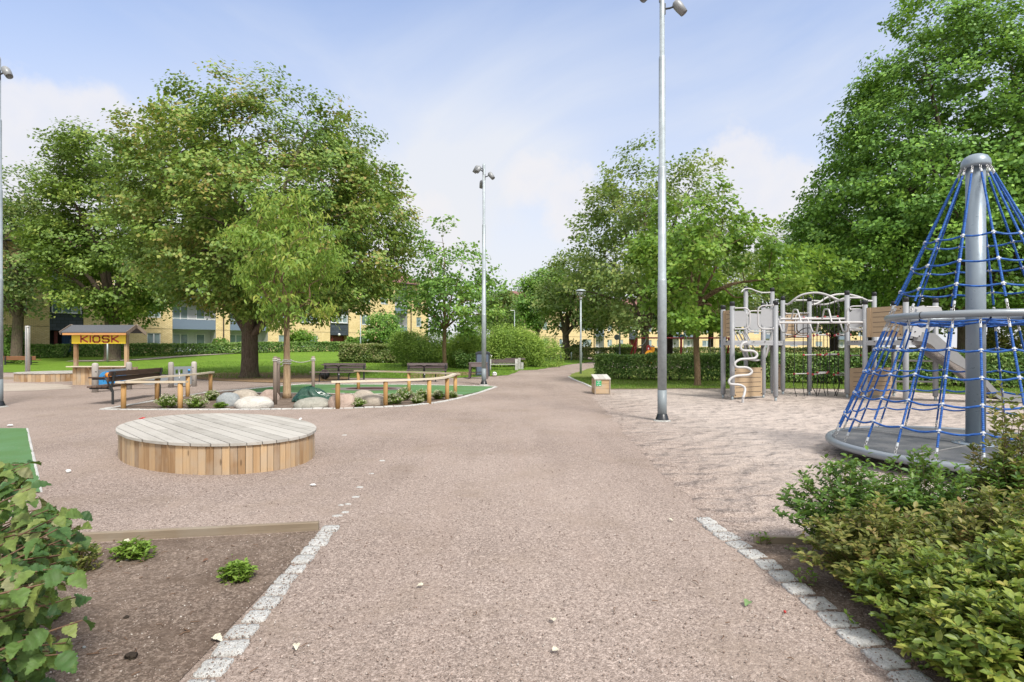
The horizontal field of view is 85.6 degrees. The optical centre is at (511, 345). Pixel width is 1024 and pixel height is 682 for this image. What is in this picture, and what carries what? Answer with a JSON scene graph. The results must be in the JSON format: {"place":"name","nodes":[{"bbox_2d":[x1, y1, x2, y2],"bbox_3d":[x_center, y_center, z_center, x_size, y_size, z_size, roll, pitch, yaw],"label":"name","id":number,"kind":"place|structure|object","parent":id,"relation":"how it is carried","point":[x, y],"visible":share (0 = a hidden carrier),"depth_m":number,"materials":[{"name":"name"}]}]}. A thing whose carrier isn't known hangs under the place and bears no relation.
{"place":"outdoors","nodes":[
{"label":"outdoors","id":0,"kind":"place"},
{"bbox_2d":[25,326,29,371],"bbox_3d":[-21.535,0.284,24.596,0.195,2.332,0.188,0,0,0],"label":"water post","id":1,"kind":"object","parent":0,"point":[27,348],"visible":0.93,"depth_m":24.53,"materials":[{"name":"metal"}]},
{"bbox_2d":[92,362,131,392],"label":"activity wall","id":2,"kind":"structure","parent":0,"point":[96,372],"depth_m":16.78,"materials":[{"name":"silver wood"}]},
{"bbox_2d":[3,351,592,377],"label":"lawn","id":3,"kind":"structure","parent":0,"point":[51,364],"depth_m":38.91,"materials":[{"name":"plant"}]},
{"bbox_2d":[3,324,24,355],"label":"bush","id":4,"kind":"object","parent":3,"relation":"on","point":[6,344],"visible":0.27,"depth_m":43.08,"materials":[{"name":"green plant"}]},
{"bbox_2d":[3,343,70,357],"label":"hedge","id":5,"kind":"object","parent":3,"relation":"on","point":[61,352],"visible":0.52,"depth_m":44.31,"materials":[{"name":"green plant"}]},
{"bbox_2d":[2,156,79,355],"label":"maple tree","id":6,"kind":"object","parent":3,"relation":"on","point":[17,287],"visible":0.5,"depth_m":41.71,"materials":[{"name":"green plant"}]},
{"bbox_2d":[5,115,202,360],"bbox_3d":[-29.022,-7.733,41.343,12.661,18.007,12.463,0,0,0],"label":"maple tree","id":7,"kind":"object","parent":3,"relation":"on","point":[126,299],"visible":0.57,"depth_m":38.42,"materials":[{"name":"green plant"}]},
{"bbox_2d":[70,341,416,356],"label":"hedge","id":8,"kind":"object","parent":3,"relation":"on","point":[217,348],"visible":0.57,"depth_m":49.45,"materials":[{"name":"green plant"}]},
{"bbox_2d":[79,55,429,377],"bbox_3d":[-10.433,-5.135,24.329,12.968,13.369,12.923,0,0,21],"label":"maple tree","id":9,"kind":"object","parent":3,"relation":"on","point":[200,251],"visible":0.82,"depth_m":21.48,"materials":[{"name":"green plant"}]},
{"bbox_2d":[197,372,349,381],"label":"mulch","id":10,"kind":"object","parent":3,"relation":"on","point":[304,377],"visible":0.48,"depth_m":23.32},
{"bbox_2d":[290,328,318,351],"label":"bush","id":11,"kind":"object","parent":3,"relation":"on","point":[299,335],"visible":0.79,"depth_m":56.12,"materials":[{"name":"green plant"}]},
{"bbox_2d":[337,342,408,362],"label":"hedge","id":12,"kind":"object","parent":3,"relation":"on","point":[369,352],"visible":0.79,"depth_m":38.63,"materials":[{"name":"green plant"}]},
{"bbox_2d":[354,310,405,343],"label":"garden tree","id":13,"kind":"object","parent":3,"relation":"on","point":[381,320],"visible":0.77,"depth_m":57.73,"materials":[{"name":"green plant"}]},
{"bbox_2d":[384,328,449,366],"bbox_3d":[-6.066,0.053,35.314,4.644,2.738,2.629,0,0,9],"label":"willow bush","id":14,"kind":"object","parent":3,"relation":"on","point":[410,345],"visible":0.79,"depth_m":35.03,"materials":[{"name":"green plant"}]},
{"bbox_2d":[390,214,522,369],"bbox_3d":[-3.144,-2.881,30.902,7.506,8.863,6.617,0,0,0],"label":"oak tree","id":15,"kind":"object","parent":3,"relation":"on","point":[433,286],"visible":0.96,"depth_m":30.13,"materials":[{"name":"green plant"}]},
{"bbox_2d":[429,327,494,367],"bbox_3d":[-3.216,0.075,35.006,4.644,2.738,3.077,0,0,0],"label":"willow bush","id":16,"kind":"object","parent":3,"relation":"on","point":[466,346],"visible":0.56,"depth_m":34.20,"materials":[{"name":"green plant"}]},
{"bbox_2d":[452,349,475,368],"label":"bush","id":17,"kind":"object","parent":3,"relation":"on","point":[463,360],"visible":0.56,"depth_m":33.10,"materials":[{"name":"green plant"}]},
{"bbox_2d":[475,351,491,375],"bbox_3d":[-1.300,0.821,25.540,0.750,1.159,0.560,0,0,0],"label":"waste bin","id":18,"kind":"object","parent":3,"relation":"on","point":[478,358],"visible":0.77,"depth_m":25.28,"materials":[{"name":"metal"}]},
{"bbox_2d":[468,288,522,333],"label":"broadleaf tree","id":19,"kind":"object","parent":3,"relation":"on","point":[505,301],"visible":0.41,"depth_m":82.72,"materials":[{"name":"green plant"}]},
{"bbox_2d":[468,321,532,366],"bbox_3d":[-1.188,-0.201,35.998,5.076,3.324,2.961,0,0,0],"label":"willow bush","id":20,"kind":"object","parent":3,"relation":"on","point":[501,348],"visible":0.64,"depth_m":35.46,"materials":[{"name":"green plant"}]},
{"bbox_2d":[508,323,565,366],"bbox_3d":[1.357,0.006,36.477,4.560,2.964,2.506,0,0,-11],"label":"willow bush","id":21,"kind":"object","parent":3,"relation":"on","point":[535,351],"visible":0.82,"depth_m":35.91,"materials":[{"name":"green plant"}]},
{"bbox_2d":[509,264,569,336],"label":"broadleaf tree","id":22,"kind":"object","parent":3,"relation":"on","point":[526,315],"visible":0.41,"depth_m":74.67,"materials":[{"name":"green plant"}]},
{"bbox_2d":[523,247,618,359],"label":"cherry tree","id":23,"kind":"object","parent":3,"relation":"on","point":[554,304],"visible":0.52,"depth_m":55.12,"materials":[{"name":"green plant"}]},
{"bbox_2d":[0,347,964,681],"bbox_3d":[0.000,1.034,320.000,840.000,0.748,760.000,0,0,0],"label":"ground","id":24,"kind":"structure","parent":0,"point":[552,417],"depth_m":4.02,"materials":[{"name":"gravel"}]},
{"bbox_2d":[0,57,12,407],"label":"floodlight pole","id":25,"kind":"object","parent":24,"relation":"on","point":[6,72],"visible":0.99,"depth_m":12.62,"materials":[{"name":"metal"}]},
{"bbox_2d":[0,428,39,491],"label":"artificial turf","id":26,"kind":"structure","parent":24,"relation":"on","point":[20,451],"depth_m":7.49,"materials":[{"name":"plastic"}]},
{"bbox_2d":[3,383,71,390],"bbox_3d":[-16.766,1.395,19.019,5.303,0.001,2.446,0,0,43],"label":"pale sand patch","id":27,"kind":"object","parent":24,"relation":"on","point":[22,386],"visible":0.92,"depth_m":18.93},
{"bbox_2d":[13,370,72,381],"bbox_3d":[-18.532,1.260,22.600,2.900,0.391,2.600,0,0,0],"label":"wooden stage","id":28,"kind":"object","parent":24,"relation":"on","point":[45,376],"visible":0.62,"depth_m":21.47,"materials":[{"name":"brown wood"}]},
{"bbox_2d":[59,324,146,384],"bbox_3d":[-14.724,0.329,19.955,2.392,2.203,1.068,0,0,0],"label":"kiosk","id":29,"kind":"object","parent":24,"relation":"on","point":[99,334],"visible":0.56,"depth_m":19.71,"materials":[{"name":"yellow wood"}]},
{"bbox_2d":[87,368,162,403],"bbox_3d":[-9.834,1.012,14.183,0.615,0.815,2.245,0,0,-4],"label":"park bench","id":30,"kind":"object","parent":24,"relation":"on","point":[137,373],"visible":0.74,"depth_m":13.70,"materials":[{"name":"black paint"}]},
{"bbox_2d":[1,531,318,681],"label":"soil bed","id":31,"kind":"object","parent":24,"relation":"on","point":[194,570],"visible":0.67,"depth_m":3.00,"materials":[{"name":"soil"}]},
{"bbox_2d":[0,460,97,681],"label":"whitebeam bush","id":32,"kind":"object","parent":31,"relation":"on","point":[34,567],"visible":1,"depth_m":1.84,"materials":[{"name":"green plant"}]},
{"bbox_2d":[51,542,102,570],"bbox_3d":[-2.699,1.298,3.396,0.305,0.247,0.278,0,0,0],"label":"shrublet","id":33,"kind":"object","parent":31,"relation":"on","point":[82,561],"visible":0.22,"depth_m":3.43,"materials":[{"name":"green plant"}]},
{"bbox_2d":[106,535,157,561],"bbox_3d":[-2.496,1.337,3.652,0.322,0.173,0.240,0,0,0],"label":"shrublet","id":34,"kind":"object","parent":31,"relation":"on","point":[133,551],"visible":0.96,"depth_m":3.61,"materials":[{"name":"green plant"}]},
{"bbox_2d":[216,557,257,584],"bbox_3d":[-1.640,1.363,3.306,0.243,0.176,0.225,0,0,0],"label":"shrublet","id":35,"kind":"object","parent":31,"relation":"on","point":[236,570],"visible":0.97,"depth_m":3.27,"materials":[{"name":"green plant"}]},
{"bbox_2d":[55,536,882,681],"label":"twig litter","id":36,"kind":"object","parent":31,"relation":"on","point":[97,652],"visible":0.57,"depth_m":2.78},
{"bbox_2d":[43,521,318,542],"bbox_3d":[-3.883,1.399,3.815,4.890,0.122,0.045,0,0,-9],"label":"edging board","id":37,"kind":"object","parent":24,"relation":"on","point":[161,533],"visible":0.52,"depth_m":4.06,"materials":[{"name":"wood"}]},
{"bbox_2d":[168,361,196,387],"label":"activity wall","id":38,"kind":"structure","parent":24,"relation":"on","point":[192,368],"depth_m":18.76,"materials":[{"name":"silver wood"}]},
{"bbox_2d":[193,657,233,677],"bbox_3d":[-1.293,1.408,2.401,0.133,0.044,0.139,0,0,-5],"label":"granite sett","id":39,"kind":"object","parent":24,"relation":"on","point":[216,668],"visible":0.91,"depth_m":2.38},
{"bbox_2d":[3,228,427,356],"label":"apartment building","id":40,"kind":"structure","parent":24,"relation":"on","point":[187,325],"depth_m":55.98,"materials":[{"name":"brick"}]},
{"bbox_2d":[116,413,315,474],"bbox_3d":[-3.900,1.256,7.310,3.374,0.399,2.057,0,0,44],"label":"wooden stage","id":41,"kind":"object","parent":24,"relation":"on","point":[214,444],"visible":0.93,"depth_m":6.36,"materials":[{"name":"brown wood"}]},
{"bbox_2d":[211,639,249,656],"bbox_3d":[-1.296,1.406,2.553,0.140,0.047,0.128,0,0,-7],"label":"granite sett","id":42,"kind":"object","parent":24,"relation":"on","point":[241,646],"visible":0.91,"depth_m":2.53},
{"bbox_2d":[224,624,259,638],"bbox_3d":[-1.318,1.407,2.705,0.136,0.045,0.125,0,0,-2],"label":"granite sett","id":43,"kind":"object","parent":24,"relation":"on","point":[249,630],"visible":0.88,"depth_m":2.69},
{"bbox_2d":[241,609,270,622],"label":"granite sett","id":44,"kind":"object","parent":24,"relation":"on","point":[257,616],"visible":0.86,"depth_m":2.83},
{"bbox_2d":[252,596,282,608],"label":"granite sett","id":45,"kind":"object","parent":24,"relation":"on","point":[263,600],"visible":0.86,"depth_m":2.99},
{"bbox_2d":[265,584,289,595],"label":"granite sett","id":46,"kind":"object","parent":24,"relation":"on","point":[276,589],"visible":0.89,"depth_m":3.15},
{"bbox_2d":[111,391,468,408],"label":"planting soil","id":47,"kind":"structure","parent":24,"relation":"on","point":[284,403],"depth_m":13.10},
{"bbox_2d":[115,371,214,408],"bbox_3d":[-8.767,1.140,14.224,1.455,0.720,4.942,0,0,-22],"label":"wooden railing","id":48,"kind":"object","parent":47,"relation":"on","point":[156,382],"visible":0.78,"depth_m":12.25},
{"bbox_2d":[154,393,183,407],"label":"flowering shrub","id":49,"kind":"object","parent":47,"relation":"on","point":[171,401],"visible":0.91,"depth_m":12.35,"materials":[{"name":"green plant"}]},
{"bbox_2d":[183,394,209,408],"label":"flowering shrub","id":50,"kind":"object","parent":47,"relation":"on","point":[195,402],"visible":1,"depth_m":12.32,"materials":[{"name":"green plant"}]},
{"bbox_2d":[216,392,239,406],"bbox_3d":[-6.590,1.332,12.865,0.561,0.502,0.433,0,0,0],"label":"boulder","id":51,"kind":"object","parent":47,"relation":"on","point":[230,398],"visible":0.44,"depth_m":12.71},
{"bbox_2d":[234,396,273,408],"bbox_3d":[-5.812,1.341,12.479,0.879,0.410,0.609,0,0,0],"label":"boulder","id":52,"kind":"object","parent":47,"relation":"on","point":[254,402],"visible":0.62,"depth_m":12.26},
{"bbox_2d":[273,356,276,404],"bbox_3d":[-5.611,0.852,13.102,0.090,1.196,0.090,0,0,0],"label":"wooden post","id":53,"kind":"object","parent":47,"relation":"on","point":[275,381],"visible":0.79,"depth_m":13.06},
{"bbox_2d":[218,187,355,353],"bbox_3d":[-5.991,-1.331,14.615,3.257,5.761,3.881,0,0,0],"label":"young tree","id":54,"kind":"object","parent":47,"relation":"on","point":[282,266],"visible":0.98,"depth_m":14.32,"materials":[{"name":"green plant"}]},
{"bbox_2d":[282,329,291,398],"bbox_3d":[-5.981,0.410,14.700,0.246,1.980,0.246,0,0,0],"label":"reed mat","id":55,"kind":"object","parent":54,"relation":"attached to","point":[286,381],"visible":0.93,"depth_m":14.63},
{"bbox_2d":[293,397,327,407],"bbox_3d":[-4.532,1.348,12.564,0.791,0.370,0.652,0,0,0],"label":"boulder","id":56,"kind":"object","parent":47,"relation":"on","point":[313,402],"visible":0.62,"depth_m":12.35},
{"bbox_2d":[291,386,332,401],"bbox_3d":[-4.865,1.195,13.756,1.206,0.410,0.715,0,0,0],"label":"watering bag","id":57,"kind":"object","parent":47,"relation":"on","point":[307,392],"visible":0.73,"depth_m":13.60,"materials":[{"name":"green plastic"}]},
{"bbox_2d":[328,393,354,407],"bbox_3d":[-3.861,1.343,12.576,0.654,0.531,0.460,0,0,0],"label":"boulder","id":58,"kind":"object","parent":47,"relation":"on","point":[346,399],"visible":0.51,"depth_m":12.41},
{"bbox_2d":[357,393,382,405],"bbox_3d":[-3.375,1.357,13.142,0.740,0.464,0.604,0,0,0],"label":"boulder","id":59,"kind":"object","parent":47,"relation":"on","point":[371,399],"visible":0.44,"depth_m":12.90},
{"bbox_2d":[331,370,459,408],"bbox_3d":[-2.983,1.140,15.256,3.170,0.720,5.638,0,0,-11],"label":"wooden railing","id":60,"kind":"object","parent":47,"relation":"on","point":[385,390],"visible":0.84,"depth_m":13.31,"materials":[{"name":"wood"}]},
{"bbox_2d":[99,387,496,409],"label":"kerb","id":61,"kind":"structure","parent":24,"relation":"on","point":[306,408],"depth_m":12.19,"materials":[{"name":"stone"}]},
{"bbox_2d":[309,363,365,381],"bbox_3d":[-6.920,1.066,22.086,1.783,0.708,1.562,0,0,0],"label":"picnic table","id":62,"kind":"object","parent":24,"relation":"on","point":[338,366],"visible":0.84,"depth_m":22.77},
{"bbox_2d":[249,384,493,394],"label":"artificial turf","id":63,"kind":"structure","parent":24,"relation":"on","point":[461,390],"depth_m":17.95,"materials":[{"name":"plastic"}]},
{"bbox_2d":[406,363,447,381],"bbox_3d":[-3.516,1.066,22.086,1.703,0.708,1.562,0,0,0],"label":"park bench","id":64,"kind":"object","parent":24,"relation":"on","point":[423,366],"visible":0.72,"depth_m":22.80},
{"bbox_2d":[472,163,494,384],"bbox_3d":[-1.094,-2.529,19.689,0.650,7.958,0.862,0,0,-38],"label":"floodlight pole","id":65,"kind":"object","parent":24,"relation":"on","point":[477,169],"visible":0.99,"depth_m":19.70,"materials":[{"name":"metal"}]},
{"bbox_2d":[575,289,585,373],"bbox_3d":[3.418,-0.685,27.500,0.530,4.270,0.530,0,0,0],"label":"path lamp","id":66,"kind":"object","parent":24,"relation":"on","point":[580,291],"visible":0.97,"depth_m":27.46,"materials":[{"name":"metal"}]},
{"bbox_2d":[140,361,1023,393],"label":"grass","id":67,"kind":"structure","parent":24,"relation":"on","point":[929,387],"depth_m":23.17,"materials":[{"name":"plant"}]},
{"bbox_2d":[591,374,610,393],"bbox_3d":[2.601,1.136,16.195,0.469,0.568,0.650,0,0,0],"label":"grit box","id":68,"kind":"object","parent":24,"relation":"on","point":[601,383],"visible":0.95,"depth_m":15.90,"materials":[{"name":"brown wood"}]},
{"bbox_2d":[554,128,767,353],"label":"cherry tree","id":69,"kind":"object","parent":24,"relation":"on","point":[625,316],"visible":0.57,"depth_m":44.62,"materials":[{"name":"green plant"}]},
{"bbox_2d":[640,0,686,421],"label":"floodlight pole","id":70,"kind":"object","parent":24,"relation":"on","point":[678,7],"visible":1,"depth_m":10.24,"materials":[{"name":"metal"}]},
{"bbox_2d":[636,270,706,360],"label":"broadleaf tree","id":71,"kind":"object","parent":24,"relation":"on","point":[670,346],"visible":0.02,"depth_m":49.73,"materials":[{"name":"green plant"}]},
{"bbox_2d":[490,291,861,353],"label":"apartment building","id":72,"kind":"structure","parent":24,"relation":"on","point":[575,335],"depth_m":105.40,"materials":[{"name":"brick"}]},
{"bbox_2d":[630,337,737,362],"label":"swing set","id":73,"kind":"object","parent":24,"relation":"on","point":[636,340],"visible":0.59,"depth_m":45.95,"materials":[{"name":"red paint"}]},
{"bbox_2d":[737,549,766,559],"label":"granite sett","id":74,"kind":"object","parent":24,"relation":"on","point":[748,555],"visible":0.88,"depth_m":3.69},
{"bbox_2d":[754,559,782,569],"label":"granite sett","id":75,"kind":"object","parent":24,"relation":"on","point":[761,563],"visible":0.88,"depth_m":3.51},
{"bbox_2d":[768,570,798,581],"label":"granite sett","id":76,"kind":"object","parent":24,"relation":"on","point":[790,577],"visible":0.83,"depth_m":3.34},
{"bbox_2d":[753,535,815,544],"bbox_3d":[2.958,1.405,3.865,2.479,0.110,0.040,0,0,3],"label":"edging board","id":77,"kind":"object","parent":24,"relation":"on","point":[780,539],"visible":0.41,"depth_m":3.90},
{"bbox_2d":[569,368,1023,393],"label":"grass strip","id":78,"kind":"object","parent":24,"relation":"on","point":[587,372],"depth_m":20.33,"materials":[{"name":"plant"}]},
{"bbox_2d":[614,172,875,385],"bbox_3d":[7.163,-2.088,18.888,7.452,7.276,6.805,0,0,0],"label":"oak tree","id":79,"kind":"object","parent":78,"relation":"on","point":[697,300],"visible":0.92,"depth_m":17.97,"materials":[{"name":"green plant"}]},
{"bbox_2d":[593,350,1023,388],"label":"hedge","id":80,"kind":"object","parent":78,"relation":"on","point":[646,362],"visible":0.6,"depth_m":20.74,"materials":[{"name":"green plant"}]},
{"bbox_2d":[772,0,1023,349],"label":"maple tree","id":81,"kind":"object","parent":78,"relation":"on","point":[875,234],"visible":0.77,"depth_m":26.17,"materials":[{"name":"green plant"}]},
{"bbox_2d":[986,321,1023,373],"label":"bush","id":82,"kind":"object","parent":78,"relation":"on","point":[1004,342],"visible":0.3,"depth_m":27.15,"materials":[{"name":"green plant"}]},
{"bbox_2d":[781,582,815,595],"bbox_3d":[1.639,1.407,3.173,0.144,0.047,0.153,0,0,2],"label":"granite sett","id":83,"kind":"object","parent":24,"relation":"on","point":[792,588],"visible":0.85,"depth_m":3.15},
{"bbox_2d":[592,389,1023,540],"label":"sand area","id":84,"kind":"object","parent":24,"relation":"on","point":[710,423],"visible":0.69,"depth_m":8.43,"materials":[{"name":"sand"}]},
{"bbox_2d":[721,286,1021,403],"bbox_3d":[9.003,-0.151,14.825,7.245,3.205,3.074,0,0,0],"label":"climbing frame","id":85,"kind":"object","parent":84,"relation":"on","point":[745,380],"visible":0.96,"depth_m":14.52,"materials":[{"name":"grey paint"}]},
{"bbox_2d":[825,153,1023,473],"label":"rope carousel","id":86,"kind":"object","parent":84,"relation":"on","point":[975,317],"visible":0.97,"depth_m":6.57,"materials":[{"name":"fabric"}]},
{"bbox_2d":[799,596,836,610],"bbox_3d":[1.653,1.409,2.996,0.155,0.043,0.153,0,0,1],"label":"granite sett","id":87,"kind":"object","parent":24,"relation":"on","point":[813,604],"visible":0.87,"depth_m":2.98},
{"bbox_2d":[781,266,864,351],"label":"broadleaf tree","id":88,"kind":"object","parent":24,"relation":"on","point":[838,329],"visible":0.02,"depth_m":45.76,"materials":[{"name":"green plant"}]},
{"bbox_2d":[817,611,859,627],"bbox_3d":[1.661,1.409,2.818,0.162,0.041,0.164,0,0,3],"label":"granite sett","id":89,"kind":"object","parent":24,"relation":"on","point":[839,617],"visible":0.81,"depth_m":2.81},
{"bbox_2d":[748,544,961,681],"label":"soil bed","id":90,"kind":"object","parent":24,"relation":"on","point":[838,601],"visible":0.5,"depth_m":3.10,"materials":[{"name":"soil"}]},
{"bbox_2d":[790,567,818,584],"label":"weed","id":91,"kind":"object","parent":90,"relation":"on","point":[806,574],"visible":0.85,"depth_m":3.25,"materials":[{"name":"green plant"}]},
{"bbox_2d":[770,445,929,556],"bbox_3d":[2.212,1.042,3.617,1.020,0.758,0.708,0,0,0],"label":"spirea shrub","id":92,"kind":"object","parent":90,"relation":"on","point":[849,492],"visible":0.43,"depth_m":3.58,"materials":[{"name":"green plant"}]},
{"bbox_2d":[790,491,961,595],"bbox_3d":[2.071,1.133,3.117,0.944,0.578,0.774,0,0,0],"label":"spirea shrub","id":93,"kind":"object","parent":90,"relation":"on","point":[872,535],"visible":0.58,"depth_m":3.08,"materials":[{"name":"green plant"}]},
{"bbox_2d":[871,621,896,641],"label":"weed","id":94,"kind":"object","parent":90,"relation":"on","point":[888,627],"visible":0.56,"depth_m":2.63,"materials":[{"name":"green plant"}]},
{"bbox_2d":[854,444,994,544],"bbox_3d":[2.747,1.039,3.706,0.936,0.765,0.797,0,0,0],"label":"spirea shrub","id":95,"kind":"object","parent":90,"relation":"on","point":[955,489],"visible":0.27,"depth_m":3.65,"materials":[{"name":"green plant"}]},
{"bbox_2d":[841,539,1014,636],"bbox_3d":[2.029,1.189,2.659,0.754,0.466,0.637,0,0,0],"label":"spirea shrub","id":96,"kind":"object","parent":90,"relation":"on","point":[897,589],"visible":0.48,"depth_m":2.63,"materials":[{"name":"green plant"}]},
{"bbox_2d":[885,584,1023,681],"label":"spirea shrub","id":97,"kind":"object","parent":90,"relation":"on","point":[982,640],"visible":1,"depth_m":2.18,"materials":[{"name":"green plant"}]},
{"bbox_2d":[913,481,1023,563],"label":"spirea shrub","id":98,"kind":"object","parent":90,"relation":"on","point":[963,529],"visible":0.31,"depth_m":3.11,"materials":[{"name":"green plant"}]},
{"bbox_2d":[939,446,1023,530],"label":"spirea shrub","id":99,"kind":"object","parent":90,"relation":"on","point":[1000,484],"visible":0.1,"depth_m":3.58,"materials":[{"name":"green plant"}]},
{"bbox_2d":[956,518,1023,602],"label":"spirea shrub","id":100,"kind":"object","parent":90,"relation":"on","point":[1006,567],"visible":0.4,"depth_m":2.66,"materials":[{"name":"green plant"}]},
{"bbox_2d":[962,380,1023,513],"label":"spirea shrub","id":101,"kind":"object","parent":90,"relation":"on","point":[1004,452],"visible":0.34,"depth_m":3.67,"materials":[{"name":"green plant"}]},
{"bbox_2d":[759,191,950,352],"bbox_3d":[24.373,-4.783,38.167,13.743,12.666,13.428,0,0,0],"label":"broadleaf tree","id":102,"kind":"object","parent":24,"relation":"on","point":[798,306],"visible":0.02,"depth_m":37.45,"materials":[{"name":"green plant"}]},
{"bbox_2d":[836,628,884,647],"bbox_3d":[1.663,1.407,2.641,0.174,0.047,0.151,0,0,-4],"label":"granite sett","id":103,"kind":"object","parent":24,"relation":"on","point":[863,639],"visible":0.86,"depth_m":2.63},
{"bbox_2d":[861,648,910,670],"bbox_3d":[1.668,1.407,2.462,0.144,0.046,0.159,0,0,-4],"label":"granite sett","id":104,"kind":"object","parent":24,"relation":"on","point":[874,656],"visible":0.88,"depth_m":2.45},
{"bbox_2d":[887,670,933,681],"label":"granite sett","id":105,"kind":"object","parent":24,"relation":"on","point":[914,674],"visible":0.95,"depth_m":2.32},
{"bbox_2d":[924,160,1023,341],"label":"broadleaf tree","id":106,"kind":"object","parent":24,"relation":"on","point":[988,328],"depth_m":40.22,"materials":[{"name":"green plant"}]},
{"bbox_2d":[0,0,1023,346],"label":"sky","id":107,"kind":"structure","parent":0,"point":[540,93],"materials":[{"name":"blue"}]},
{"bbox_2d":[591,351,896,360],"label":"back lawn","id":108,"kind":"structure","parent":0,"point":[759,352],"depth_m":106.26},
{"bbox_2d":[548,346,888,359],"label":"hedge","id":109,"kind":"object","parent":108,"relation":"on","point":[601,350],"visible":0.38,"depth_m":54.84,"materials":[{"name":"green plant"}]},
{"bbox_2d":[689,250,759,353],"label":"broadleaf tree","id":110,"kind":"object","parent":108,"relation":"on","point":[710,342],"visible":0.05,"depth_m":58.19,"materials":[{"name":"green plant"}]},
{"bbox_2d":[736,221,795,347],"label":"broadleaf tree","id":111,"kind":"object","parent":108,"relation":"on","point":[764,300],"visible":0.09,"depth_m":60.99,"materials":[{"name":"green plant"}]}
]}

